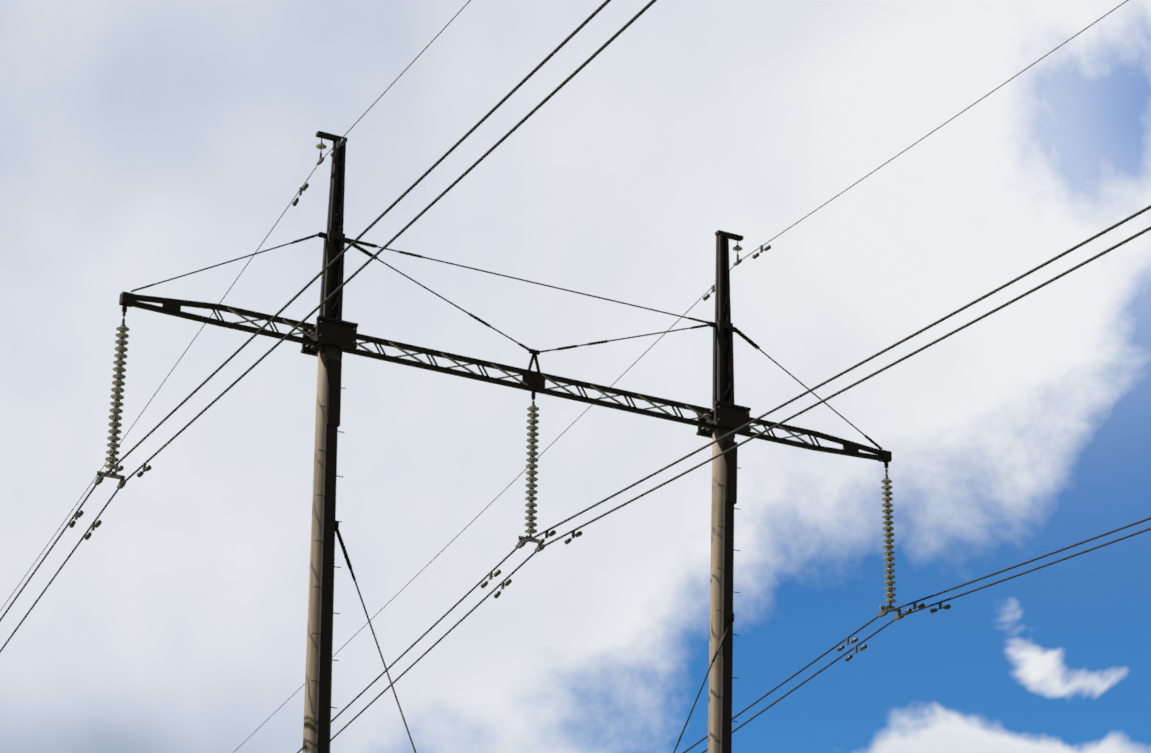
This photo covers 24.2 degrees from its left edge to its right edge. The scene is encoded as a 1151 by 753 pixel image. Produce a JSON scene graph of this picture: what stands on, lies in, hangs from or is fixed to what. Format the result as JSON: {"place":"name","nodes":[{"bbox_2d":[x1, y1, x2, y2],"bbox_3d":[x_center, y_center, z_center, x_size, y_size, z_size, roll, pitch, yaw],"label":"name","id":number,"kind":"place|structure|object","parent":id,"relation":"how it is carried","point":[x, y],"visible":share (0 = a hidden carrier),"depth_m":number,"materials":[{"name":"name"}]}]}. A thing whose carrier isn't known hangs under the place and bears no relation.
{"place":"outdoors","nodes":[
{"label":"outdoors","id":0,"kind":"place"},
{"bbox_2d":[0,0,1127,752],"bbox_3d":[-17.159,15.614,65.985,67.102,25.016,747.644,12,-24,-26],"label":"earth wires","id":1,"kind":"object","parent":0,"point":[618,378],"visible":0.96,"depth_m":52.94,"materials":[{"name":"grey metal"}]},
{"bbox_2d":[69,139,950,660],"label":"vibration dampers","id":2,"kind":"object","parent":1,"relation":"attached to","point":[483,585],"visible":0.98,"depth_m":50.27,"materials":[{"name":"black metal"}]},
{"bbox_2d":[0,0,1150,752],"label":"sky","id":3,"kind":"structure","parent":0,"point":[143,143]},
{"bbox_3d":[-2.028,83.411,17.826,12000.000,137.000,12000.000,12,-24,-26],"label":"ground","id":4,"kind":"structure","parent":0,"visible":0},
{"bbox_2d":[302,345,345,752],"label":"pole","id":5,"kind":"object","parent":4,"relation":"on","point":[317,711],"visible":0.96,"depth_m":46.91,"materials":[{"name":"concrete"}]},
{"bbox_2d":[119,131,891,752],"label":"steelwork","id":6,"kind":"object","parent":5,"relation":"attached to","point":[331,327],"visible":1,"depth_m":50.10,"materials":[{"name":"metal"}]},
{"bbox_2d":[94,311,129,488],"bbox_3d":[-7.902,0.345,46.207,0.500,3.232,0.331,12,-24,-26],"label":"insulator string","id":7,"kind":"object","parent":6,"relation":"attached to","point":[117,389],"visible":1,"depth_m":46.12,"materials":[{"name":"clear glass"}]},
{"bbox_2d":[0,0,1150,752],"bbox_3d":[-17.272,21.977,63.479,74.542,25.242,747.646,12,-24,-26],"label":"conductors","id":8,"kind":"structure","parent":7,"relation":"hanging from","point":[562,84],"depth_m":39.64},
{"bbox_2d":[316,137,326,164],"bbox_3d":[-4.731,-4.214,49.821,0.254,0.538,0.199,-9,-23,23],"label":"earth wire insulator","id":9,"kind":"object","parent":6,"relation":"hanging from","point":[321,145],"visible":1,"depth_m":49.79,"materials":[{"name":"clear glass"}]},
{"bbox_2d":[515,398,544,551],"bbox_3d":[-0.811,1.761,49.837,0.500,3.022,0.331,12,-24,-26],"label":"insulator string","id":10,"kind":"object","parent":6,"relation":"attached to","point":[532,453],"visible":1,"depth_m":49.75,"materials":[{"name":"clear glass"}]},
{"bbox_2d":[733,239,742,265],"bbox_3d":[3.261,-2.508,53.870,0.254,0.538,0.199,-9,-23,23],"label":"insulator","id":11,"kind":"object","parent":6,"relation":"hanging from","point":[737,248],"visible":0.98,"depth_m":53.83,"materials":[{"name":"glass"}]},
{"bbox_2d":[877,469,904,619],"bbox_3d":[6.242,3.305,53.397,0.500,3.102,0.331,12,-24,-26],"label":"insulator string","id":12,"kind":"object","parent":6,"relation":"attached to","point":[888,546],"visible":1,"depth_m":53.30,"materials":[{"name":"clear glass"}]},
{"bbox_2d":[708,427,740,752],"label":"pole","id":13,"kind":"object","parent":4,"relation":"on","point":[724,489],"visible":0.92,"depth_m":50.85,"materials":[{"name":"concrete"}]}
]}

